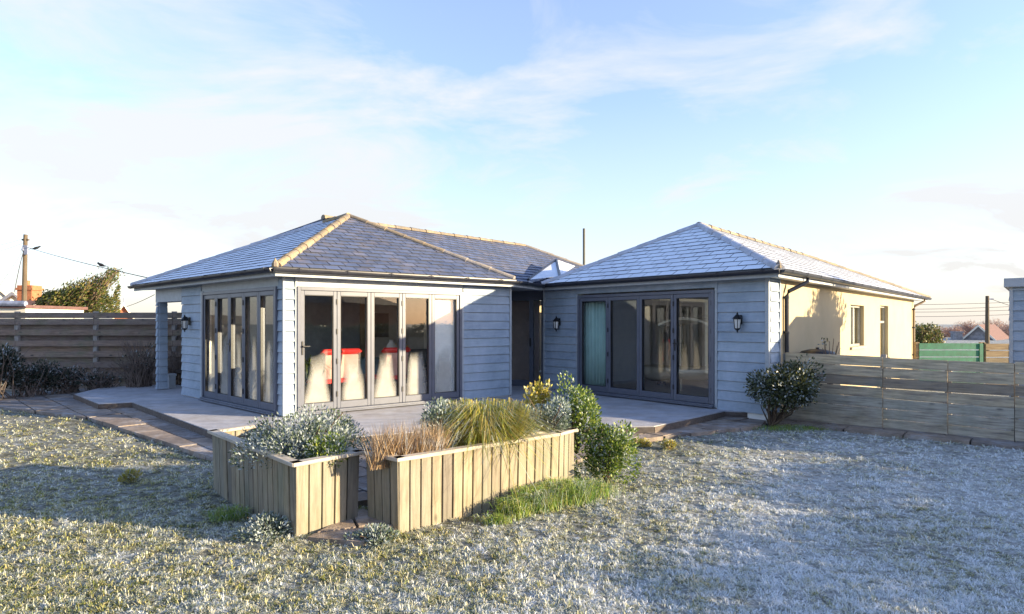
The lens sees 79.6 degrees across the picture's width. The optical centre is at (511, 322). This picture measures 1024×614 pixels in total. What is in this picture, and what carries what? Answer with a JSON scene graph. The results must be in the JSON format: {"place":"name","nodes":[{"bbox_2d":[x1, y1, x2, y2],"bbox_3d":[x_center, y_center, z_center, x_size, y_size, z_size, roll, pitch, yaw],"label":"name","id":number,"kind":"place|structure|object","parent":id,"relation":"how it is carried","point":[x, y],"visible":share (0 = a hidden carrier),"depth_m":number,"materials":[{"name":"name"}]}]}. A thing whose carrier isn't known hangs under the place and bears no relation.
{"place":"outdoors","nodes":[
{"label":"outdoors","id":0,"kind":"place"},
{"bbox_2d":[0,388,138,419],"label":"paving","id":1,"kind":"structure","parent":0,"point":[61,405],"depth_m":11.81,"materials":[{"name":"stone"}]},
{"bbox_2d":[0,340,31,399],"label":"border shrub","id":2,"kind":"object","parent":1,"relation":"on","point":[9,363],"visible":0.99,"depth_m":13.03,"materials":[{"name":"green plant"}]},
{"bbox_2d":[5,352,62,397],"bbox_3d":[-10.601,1.169,13.570,1.007,1.016,1.126,0,0,0],"label":"border shrub","id":3,"kind":"object","parent":1,"relation":"on","point":[36,376],"visible":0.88,"depth_m":13.50,"materials":[{"name":"green plant"}]},
{"bbox_2d":[47,363,90,393],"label":"border shrub","id":4,"kind":"object","parent":1,"relation":"on","point":[66,383],"visible":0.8,"depth_m":14.04,"materials":[{"name":"green plant"}]},
{"bbox_2d":[68,365,124,390],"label":"border shrub","id":5,"kind":"object","parent":1,"relation":"on","point":[98,381],"visible":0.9,"depth_m":14.25,"materials":[{"name":"green plant"}]},
{"bbox_2d":[108,337,156,387],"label":"border shrub","id":6,"kind":"object","parent":1,"relation":"on","point":[137,377],"visible":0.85,"depth_m":14.41,"materials":[{"name":"brown plant"}]},
{"bbox_2d":[90,411,212,461],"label":"paving","id":7,"kind":"structure","parent":0,"point":[143,425],"depth_m":9.13,"materials":[{"name":"stone"}]},
{"bbox_2d":[167,373,176,387],"bbox_3d":[-7.884,1.355,14.221,0.170,0.330,0.170,0,0,43],"label":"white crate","id":8,"kind":"object","parent":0,"point":[171,381],"visible":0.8,"depth_m":14.17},
{"bbox_2d":[173,370,181,384],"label":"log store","id":9,"kind":"structure","parent":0,"point":[178,378],"depth_m":14.84,"materials":[{"name":"grey wood"}]},
{"bbox_2d":[308,508,392,546],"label":"paving","id":10,"kind":"structure","parent":0,"point":[336,531],"depth_m":4.80,"materials":[{"name":"stone"}]},
{"bbox_2d":[347,434,639,507],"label":"paving","id":11,"kind":"structure","parent":0,"point":[362,493],"depth_m":6.57,"materials":[{"name":"stone"}]},
{"bbox_2d":[0,324,1008,403],"bbox_3d":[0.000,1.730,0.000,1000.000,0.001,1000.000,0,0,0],"label":"ground","id":12,"kind":"structure","parent":0,"point":[948,340],"depth_m":39.16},
{"bbox_2d":[0,288,6,298],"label":"neighbour house","id":13,"kind":"structure","parent":12,"relation":"on","point":[2,293],"depth_m":44.13,"materials":[{"name":"ceramic"}]},
{"bbox_2d":[0,281,42,300],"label":"neighbour house","id":14,"kind":"structure","parent":12,"relation":"on","point":[33,290],"depth_m":36.82,"materials":[{"name":"ceramic"}]},
{"bbox_2d":[21,234,29,300],"bbox_3d":[-23.762,-1.310,29.936,0.464,5.966,0.366,0,0,0],"label":"utility pole","id":15,"kind":"object","parent":12,"relation":"on","point":[24,267],"visible":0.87,"depth_m":29.92,"materials":[{"name":"brown wood"}]},
{"bbox_2d":[14,251,23,291],"bbox_3d":[-23.638,-2.560,29.499,0.033,2.232,1.077,0,0,-17],"label":"overhead wire","id":16,"kind":"object","parent":15,"relation":"attached to","point":[18,271],"visible":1,"depth_m":29.38,"materials":[{"name":"grey metal"}]},
{"bbox_2d":[28,247,146,277],"bbox_3d":[-16.352,-2.388,22.599,0.022,2.581,20.814,0,0,-45],"label":"overhead wire","id":17,"kind":"object","parent":15,"relation":"attached to","point":[95,265],"visible":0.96,"depth_m":18.87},
{"bbox_2d":[27,300,35,304],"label":"neighbour house","id":18,"kind":"structure","parent":12,"relation":"on","point":[30,302],"depth_m":32.95,"materials":[{"name":"red brick"}]},
{"bbox_2d":[0,301,87,318],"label":"flat roof garage","id":19,"kind":"structure","parent":12,"relation":"on","point":[13,306],"depth_m":22.39,"materials":[{"name":"concrete"}]},
{"bbox_2d":[29,265,124,312],"bbox_3d":[-18.396,-0.351,26.058,4.824,4.139,2.652,0,0,0],"label":"windswept tree","id":20,"kind":"object","parent":12,"relation":"on","point":[90,296],"visible":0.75,"depth_m":25.40,"materials":[{"name":"green plant"}]},
{"bbox_2d":[0,311,182,389],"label":"hit and miss fence","id":21,"kind":"object","parent":12,"relation":"on","point":[85,343],"visible":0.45,"depth_m":15.64,"materials":[{"name":"brown wood"}]},
{"bbox_2d":[112,298,134,318],"bbox_3d":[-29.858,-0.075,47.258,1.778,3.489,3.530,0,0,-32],"label":"distant house","id":22,"kind":"structure","parent":12,"relation":"on","point":[125,309],"depth_m":45.96,"materials":[{"name":"orange ceramic"}]},
{"bbox_2d":[127,213,931,425],"bbox_3d":[2.932,-0.630,17.528,12.720,4.699,20.998,0,0,43],"label":"bungalow","id":23,"kind":"object","parent":12,"relation":"on","point":[475,317],"visible":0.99,"depth_m":12.17,"materials":[{"name":"paint"}]},
{"bbox_2d":[180,315,190,331],"bbox_3d":[-6.601,0.020,12.401,0.176,0.350,0.188,0,0,43],"label":"wall lantern","id":24,"kind":"object","parent":23,"relation":"attached to","point":[185,321],"depth_m":12.37,"materials":[{"name":"black metal"}]},
{"bbox_2d":[204,295,215,398],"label":"door leaf","id":25,"kind":"structure","parent":23,"relation":"in","point":[210,394],"depth_m":11.93,"materials":[{"name":"grey glass"}]},
{"bbox_2d":[216,294,228,401],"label":"door leaf","id":26,"kind":"structure","parent":23,"relation":"in","point":[219,395],"depth_m":11.53,"materials":[{"name":"grey glass"}]},
{"bbox_2d":[226,293,243,404],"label":"door leaf","id":27,"kind":"structure","parent":23,"relation":"in","point":[232,398],"depth_m":11.13,"materials":[{"name":"grey glass"}]},
{"bbox_2d":[243,291,258,407],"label":"door leaf","id":28,"kind":"structure","parent":23,"relation":"in","point":[253,402],"depth_m":10.74,"materials":[{"name":"grey glass"}]},
{"bbox_2d":[259,290,273,410],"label":"door leaf","id":29,"kind":"structure","parent":23,"relation":"in","point":[263,404],"depth_m":10.34,"materials":[{"name":"grey glass"}]},
{"bbox_2d":[288,354,343,402],"bbox_3d":[-3.543,1.001,10.551,1.232,1.005,1.460,0,0,0],"label":"potted palm","id":30,"kind":"object","parent":23,"relation":"on","point":[308,376],"visible":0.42,"depth_m":10.45,"materials":[{"name":"green plant"}]},
{"bbox_2d":[301,290,337,410],"bbox_3d":[-3.192,0.462,10.177,0.626,1.969,0.145,0,0,-39],"label":"door leaf","id":31,"kind":"structure","parent":23,"relation":"in","point":[317,396],"depth_m":10.20,"materials":[{"name":"grey glass"}]},
{"bbox_2d":[306,348,346,400],"bbox_3d":[-3.320,0.988,11.021,0.580,1.032,0.643,0,0,34],"label":"red chair","id":32,"kind":"object","parent":23,"relation":"on","point":[327,361],"visible":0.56,"depth_m":10.77,"materials":[{"name":"fabric"}]},
{"bbox_2d":[329,348,361,400],"bbox_3d":[-3.106,0.988,11.256,0.643,1.032,0.580,0,0,-21],"label":"red chair","id":33,"kind":"object","parent":23,"relation":"on","point":[351,360],"visible":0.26,"depth_m":11.06,"materials":[{"name":"fabric"}]},
{"bbox_2d":[337,291,370,407],"bbox_3d":[-2.733,0.462,10.581,0.611,1.969,0.085,0,0,-39],"label":"door leaf","id":34,"kind":"structure","parent":23,"relation":"in","point":[353,394],"depth_m":10.59,"materials":[{"name":"grey glass"}]},
{"bbox_2d":[306,356,423,400],"bbox_3d":[-2.957,1.124,12.522,2.200,0.760,0.840,0,0,-39],"label":"dining table","id":35,"kind":"object","parent":23,"relation":"on","point":[418,359],"visible":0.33,"depth_m":12.14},
{"bbox_2d":[358,357,383,373],"bbox_3d":[-3.012,0.868,12.471,0.850,0.272,0.890,0,0,-39],"label":"tablecloth","id":36,"kind":"object","parent":35,"relation":"on","point":[379,364],"visible":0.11,"depth_m":12.16,"materials":[{"name":"white fabric"}]},
{"bbox_2d":[386,340,395,347],"bbox_3d":[-2.526,0.553,12.865,0.240,0.378,0.236,0,0,0],"label":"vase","id":37,"kind":"object","parent":35,"relation":"on","point":[391,343],"visible":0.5,"depth_m":12.81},
{"bbox_2d":[371,293,402,404],"bbox_3d":[-2.240,0.462,10.965,0.626,1.969,0.099,0,0,-39],"label":"door leaf","id":38,"kind":"structure","parent":23,"relation":"in","point":[385,395],"depth_m":10.97,"materials":[{"name":"grey glass"}]},
{"bbox_2d":[375,347,410,389],"bbox_3d":[-2.347,0.988,11.793,0.643,1.032,0.580,0,0,-44],"label":"red chair","id":39,"kind":"object","parent":23,"relation":"on","point":[390,360],"visible":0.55,"depth_m":11.55,"materials":[{"name":"fabric"}]},
{"bbox_2d":[390,349,426,385],"bbox_3d":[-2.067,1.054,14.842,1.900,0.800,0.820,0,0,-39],"label":"chair","id":40,"kind":"object","parent":23,"relation":"on","point":[421,353],"visible":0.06,"depth_m":14.79,"materials":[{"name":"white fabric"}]},
{"bbox_2d":[402,294,431,401],"bbox_3d":[-1.768,0.462,11.350,0.611,1.969,0.085,0,0,-39],"label":"door leaf","id":41,"kind":"structure","parent":23,"relation":"in","point":[417,394],"depth_m":11.36,"materials":[{"name":"grey glass"}]},
{"bbox_2d":[432,295,458,399],"bbox_3d":[-1.293,0.462,11.744,0.611,1.969,0.110,0,0,-39],"label":"door leaf","id":42,"kind":"structure","parent":23,"relation":"in","point":[445,308],"depth_m":11.78,"materials":[{"name":"grey glass"}]},
{"bbox_2d":[553,316,559,331],"bbox_3d":[0.989,0.033,13.686,0.188,0.350,0.176,0,0,-41],"label":"wall lantern","id":43,"kind":"object","parent":23,"relation":"attached to","point":[556,322],"depth_m":13.65,"materials":[{"name":"black metal"}]},
{"bbox_2d":[580,297,607,391],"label":"door leaf","id":44,"kind":"structure","parent":23,"relation":"in","point":[593,387],"depth_m":13.12,"materials":[{"name":"grey metal"}]},
{"bbox_2d":[584,301,605,385],"bbox_3d":[1.805,0.460,13.194,0.096,2.020,0.874,0,0,-41],"label":"curtain","id":45,"kind":"object","parent":23,"relation":"hanging from","point":[595,343],"visible":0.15,"depth_m":13.22,"materials":[{"name":"teal fabric"}]},
{"bbox_2d":[608,296,638,395],"bbox_3d":[2.270,0.462,12.394,0.085,1.969,0.786,0,0,-41],"label":"door leaf","id":46,"kind":"structure","parent":23,"relation":"in","point":[611,389],"depth_m":12.52,"materials":[{"name":"grey glass"}]},
{"bbox_2d":[639,294,673,399],"bbox_3d":[2.787,0.462,11.786,0.099,1.969,0.801,0,0,-41],"label":"door leaf","id":47,"kind":"structure","parent":23,"relation":"in","point":[654,394],"depth_m":11.82,"materials":[{"name":"grey metal"}]},
{"bbox_2d":[644,364,679,384],"bbox_3d":[3.606,1.279,14.837,1.097,0.450,1.097,0,0,-41],"label":"armchair","id":48,"kind":"object","parent":23,"relation":"on","point":[659,374],"visible":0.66,"depth_m":14.46,"materials":[{"name":"beige fabric"}]},
{"bbox_2d":[679,308,682,349],"bbox_3d":[4.434,0.170,16.407,0.030,1.100,0.320,0,0,-38],"label":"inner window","id":49,"kind":"structure","parent":23,"relation":"in","point":[680,309],"depth_m":16.30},
{"bbox_2d":[658,317,707,390],"bbox_3d":[3.845,0.699,12.877,1.240,1.610,1.240,0,0,-41],"label":"canopy seat","id":50,"kind":"object","parent":23,"relation":"on","point":[696,373],"visible":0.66,"depth_m":12.65,"materials":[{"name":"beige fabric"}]},
{"bbox_2d":[673,293,710,403],"bbox_3d":[3.287,0.462,11.170,0.145,1.969,0.801,0,0,-41],"label":"door leaf","id":51,"kind":"structure","parent":23,"relation":"in","point":[681,397],"depth_m":11.29,"materials":[{"name":"grey metal"}]},
{"bbox_2d":[732,312,742,332],"bbox_3d":[3.819,-0.001,10.406,0.188,0.350,0.176,0,0,-41],"label":"wall lantern","id":52,"kind":"object","parent":23,"relation":"attached to","point":[737,318],"depth_m":10.36,"materials":[{"name":"black metal"}]},
{"bbox_2d":[850,305,866,349],"bbox_3d":[8.198,0.110,14.727,0.250,1.040,1.454,0,0,41],"label":"window","id":53,"kind":"structure","parent":23,"relation":"in","point":[852,307],"depth_m":15.11,"materials":[{"name":"white glass"}]},
{"bbox_2d":[880,306,884,354],"bbox_3d":[10.218,0.380,17.079,0.050,1.680,1.079,0,0,41],"label":"window","id":54,"kind":"structure","parent":23,"relation":"in","point":[883,307],"depth_m":17.45,"materials":[{"name":"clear glass"}]},
{"bbox_2d":[915,321,946,342],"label":"green tree","id":55,"kind":"object","parent":12,"relation":"on","point":[925,334],"visible":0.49,"depth_m":47.42,"materials":[{"name":"green plant"}]},
{"bbox_2d":[914,342,983,383],"bbox_3d":[12.126,1.149,17.020,1.894,1.200,0.120,0,0,0],"label":"slatted fence","id":56,"kind":"object","parent":12,"relation":"on","point":[918,352],"visible":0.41,"depth_m":16.98,"materials":[{"name":"green paint"}]},
{"bbox_2d":[933,325,968,336],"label":"bare tree","id":57,"kind":"object","parent":12,"relation":"on","point":[946,333],"visible":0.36,"depth_m":71.62,"materials":[{"name":"brown plant"}]},
{"bbox_2d":[953,319,976,333],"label":"bare tree","id":58,"kind":"object","parent":12,"relation":"on","point":[968,328],"visible":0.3,"depth_m":79.74,"materials":[{"name":"brown plant"}]},
{"bbox_2d":[949,324,1008,339],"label":"stone house","id":59,"kind":"structure","parent":12,"relation":"on","point":[977,332],"depth_m":60.60,"materials":[{"name":"ceramic"}]},
{"bbox_2d":[985,296,993,350],"bbox_3d":[24.852,0.146,32.000,0.408,3.048,0.216,0,0,0],"label":"utility pole","id":60,"kind":"object","parent":12,"relation":"on","point":[987,327],"visible":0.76,"depth_m":31.93,"materials":[{"name":"brown wood"}]},
{"bbox_2d":[914,302,1008,304],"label":"overhead wire","id":61,"kind":"object","parent":60,"relation":"attached to","point":[969,303],"visible":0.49,"depth_m":44.99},
{"bbox_2d":[915,314,1008,316],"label":"overhead wire","id":62,"kind":"object","parent":60,"relation":"attached to","point":[947,316],"visible":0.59,"depth_m":44.99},
{"bbox_2d":[955,310,1006,311],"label":"overhead wire","id":63,"kind":"object","parent":60,"relation":"attached to","point":[974,311],"visible":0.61,"depth_m":44.99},
{"bbox_2d":[974,318,1008,328],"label":"bare tree","id":64,"kind":"object","parent":12,"relation":"on","point":[999,323],"visible":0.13,"depth_m":77.71,"materials":[{"name":"brown plant"}]},
{"bbox_2d":[983,343,1008,384],"bbox_3d":[13.496,1.160,17.020,0.950,1.200,0.120,0,0,0],"label":"slatted fence","id":65,"kind":"object","parent":12,"relation":"on","point":[996,353],"visible":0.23,"depth_m":16.98,"materials":[{"name":"beige wood"}]},
{"bbox_2d":[998,323,1008,334],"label":"bare tree","id":66,"kind":"object","parent":12,"relation":"on","point":[1006,329],"visible":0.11,"depth_m":70.01,"materials":[{"name":"brown plant"}]},
{"bbox_2d":[0,404,1023,613],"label":"lawn","id":67,"kind":"structure","parent":0,"point":[816,473],"depth_m":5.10,"materials":[{"name":"green plant"}]},
{"bbox_2d":[117,468,142,482],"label":"weed clump","id":68,"kind":"object","parent":67,"relation":"on","point":[130,476],"visible":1,"depth_m":6.43,"materials":[{"name":"green plant"}]},
{"bbox_2d":[202,503,253,522],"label":"grass tuft","id":69,"kind":"object","parent":67,"relation":"on","point":[229,514],"visible":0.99,"depth_m":5.21,"materials":[{"name":"green plant"}]},
{"bbox_2d":[235,509,293,543],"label":"frosty weed","id":70,"kind":"object","parent":67,"relation":"on","point":[271,523],"visible":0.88,"depth_m":4.74,"materials":[{"name":"green plant"}]},
{"bbox_2d":[207,423,363,537],"bbox_3d":[-2.140,1.385,5.610,0.643,0.630,2.050,0,0,-44],"label":"planter","id":71,"kind":"object","parent":67,"relation":"on","point":[307,496],"visible":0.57,"depth_m":5.01,"materials":[{"name":"wood"}]},
{"bbox_2d":[227,403,376,470],"bbox_3d":[-1.819,0.985,5.415,1.260,0.478,1.149,0,0,-24],"label":"mound shrub","id":72,"kind":"object","parent":71,"relation":"in","point":[298,440],"visible":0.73,"depth_m":5.26,"materials":[{"name":"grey plant"}]},
{"bbox_2d":[303,430,348,470],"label":"mound shrub","id":73,"kind":"object","parent":71,"relation":"in","point":[333,449],"visible":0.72,"depth_m":5.05,"materials":[{"name":"green plant"}]},
{"bbox_2d":[342,523,400,548],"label":"frosty weed","id":74,"kind":"object","parent":67,"relation":"on","point":[380,533],"visible":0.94,"depth_m":4.64,"materials":[{"name":"green plant"}]},
{"bbox_2d":[73,385,747,443],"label":"deck","id":75,"kind":"structure","parent":67,"relation":"on","point":[175,406],"depth_m":10.48,"materials":[{"name":"grey wood"}]},
{"bbox_2d":[167,341,181,373],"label":"border shrub","id":76,"kind":"object","parent":75,"relation":"on","point":[174,363],"visible":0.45,"depth_m":15.03,"materials":[{"name":"plant"}]},
{"bbox_2d":[363,428,577,532],"bbox_3d":[-0.338,1.385,5.711,2.181,0.630,0.669,0,0,-39],"label":"planter","id":77,"kind":"object","parent":67,"relation":"on","point":[408,492],"visible":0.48,"depth_m":5.22,"materials":[{"name":"wood"}]},
{"bbox_2d":[354,418,461,470],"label":"dry ornamental grass","id":78,"kind":"object","parent":77,"relation":"in","point":[408,444],"visible":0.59,"depth_m":5.06,"materials":[{"name":"brown plant"}]},
{"bbox_2d":[416,397,475,447],"bbox_3d":[-0.578,0.951,5.617,0.594,0.587,0.554,0,0,0],"label":"hebe","id":79,"kind":"object","parent":77,"relation":"in","point":[438,407],"visible":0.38,"depth_m":5.50,"materials":[{"name":"green plant"}]},
{"bbox_2d":[402,397,591,513],"bbox_3d":[-0.254,1.197,5.681,2.120,0.992,1.912,0,0,0],"label":"grass clump","id":80,"kind":"object","parent":77,"relation":"in","point":[496,420],"visible":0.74,"depth_m":5.48,"materials":[{"name":"green plant"}]},
{"bbox_2d":[522,375,552,408],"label":"yellow shrub","id":81,"kind":"object","parent":77,"relation":"in","point":[537,393],"visible":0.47,"depth_m":6.64,"materials":[{"name":"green plant"}]},
{"bbox_2d":[514,395,571,436],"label":"sage bush","id":82,"kind":"object","parent":77,"relation":"in","point":[557,417],"visible":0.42,"depth_m":6.09,"materials":[{"name":"green plant"}]},
{"bbox_2d":[553,371,601,453],"bbox_3d":[0.712,0.946,6.489,0.505,0.897,0.496,0,0,26],"label":"evergreen shrub","id":83,"kind":"object","parent":77,"relation":"in","point":[580,408],"visible":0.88,"depth_m":6.45,"materials":[{"name":"green plant"}]},
{"bbox_2d":[472,511,518,525],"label":"grass tuft","id":84,"kind":"object","parent":67,"relation":"on","point":[494,518],"visible":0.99,"depth_m":5.09,"materials":[{"name":"green plant"}]},
{"bbox_2d":[485,494,549,518],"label":"grass tuft","id":85,"kind":"object","parent":67,"relation":"on","point":[511,504],"visible":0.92,"depth_m":5.27,"materials":[{"name":"green plant"}]},
{"bbox_2d":[492,484,574,514],"bbox_3d":[0.199,1.573,5.505,0.858,0.198,0.583,0,0,0],"label":"grass tuft","id":86,"kind":"object","parent":67,"relation":"on","point":[545,496],"visible":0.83,"depth_m":5.44,"materials":[{"name":"green plant"}]},
{"bbox_2d":[519,475,619,507],"bbox_3d":[0.471,1.567,5.746,1.112,0.210,0.758,0,0,0],"label":"grass tuft","id":87,"kind":"object","parent":67,"relation":"on","point":[579,490],"visible":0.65,"depth_m":5.65,"materials":[{"name":"green plant"}]},
{"bbox_2d":[565,475,627,499],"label":"grass tuft","id":88,"kind":"object","parent":67,"relation":"on","point":[606,489],"visible":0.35,"depth_m":5.91,"materials":[{"name":"green plant"}]},
{"bbox_2d":[574,419,641,484],"bbox_3d":[0.963,1.346,6.357,0.789,0.693,0.556,0,0,17],"label":"evergreen shrub","id":89,"kind":"object","parent":67,"relation":"on","point":[611,451],"visible":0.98,"depth_m":6.26,"materials":[{"name":"green plant"}]},
{"bbox_2d":[634,437,651,446],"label":"weed clump","id":90,"kind":"object","parent":67,"relation":"on","point":[644,442],"visible":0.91,"depth_m":8.25,"materials":[{"name":"yellow plant"}]},
{"bbox_2d":[660,438,676,449],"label":"weed clump","id":91,"kind":"object","parent":67,"relation":"on","point":[669,444],"visible":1,"depth_m":8.11,"materials":[{"name":"yellow plant"}]},
{"bbox_2d":[743,354,826,426],"bbox_3d":[4.348,1.082,9.698,1.288,1.204,0.957,0,0,0],"label":"evergreen bush","id":92,"kind":"object","parent":67,"relation":"on","point":[788,386],"visible":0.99,"depth_m":9.61,"materials":[{"name":"green plant"}]},
{"bbox_2d":[753,424,836,431],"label":"grass tuft","id":93,"kind":"object","parent":67,"relation":"on","point":[780,427],"visible":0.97,"depth_m":9.56,"materials":[{"name":"green plant"}]},
{"bbox_2d":[800,347,836,363],"bbox_3d":[5.470,1.061,11.000,0.622,1.223,0.620,0,0,0],"label":"barbecue","id":94,"kind":"object","parent":67,"relation":"on","point":[817,350],"visible":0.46,"depth_m":10.82,"materials":[{"name":"black metal"}]},
{"bbox_2d":[817,338,840,383],"bbox_3d":[5.489,0.961,10.627,0.365,1.419,0.212,0,0,0],"label":"bare sapling","id":95,"kind":"object","parent":67,"relation":"on","point":[823,343],"visible":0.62,"depth_m":10.60,"materials":[{"name":"brown plant"}]},
{"bbox_2d":[1004,278,1023,419],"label":"garden shed","id":96,"kind":"structure","parent":67,"relation":"on","point":[1014,287],"depth_m":10.43,"materials":[{"name":"white wood"}]},
{"bbox_2d":[0,0,1023,323],"label":"sky","id":97,"kind":"structure","parent":0,"point":[881,139],"materials":[{"name":"blue"}]},
{"bbox_2d":[633,417,765,442],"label":"paving","id":98,"kind":"structure","parent":0,"point":[729,424],"depth_m":9.42,"materials":[{"name":"stone"}]},
{"bbox_2d":[778,418,1023,450],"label":"paving","id":99,"kind":"structure","parent":0,"point":[941,437],"depth_m":8.96,"materials":[{"name":"stone"}]},
{"bbox_2d":[783,352,1023,441],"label":"plank fence","id":100,"kind":"object","parent":99,"relation":"on","point":[883,400],"visible":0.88,"depth_m":9.14,"materials":[{"name":"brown wood"}]}
]}

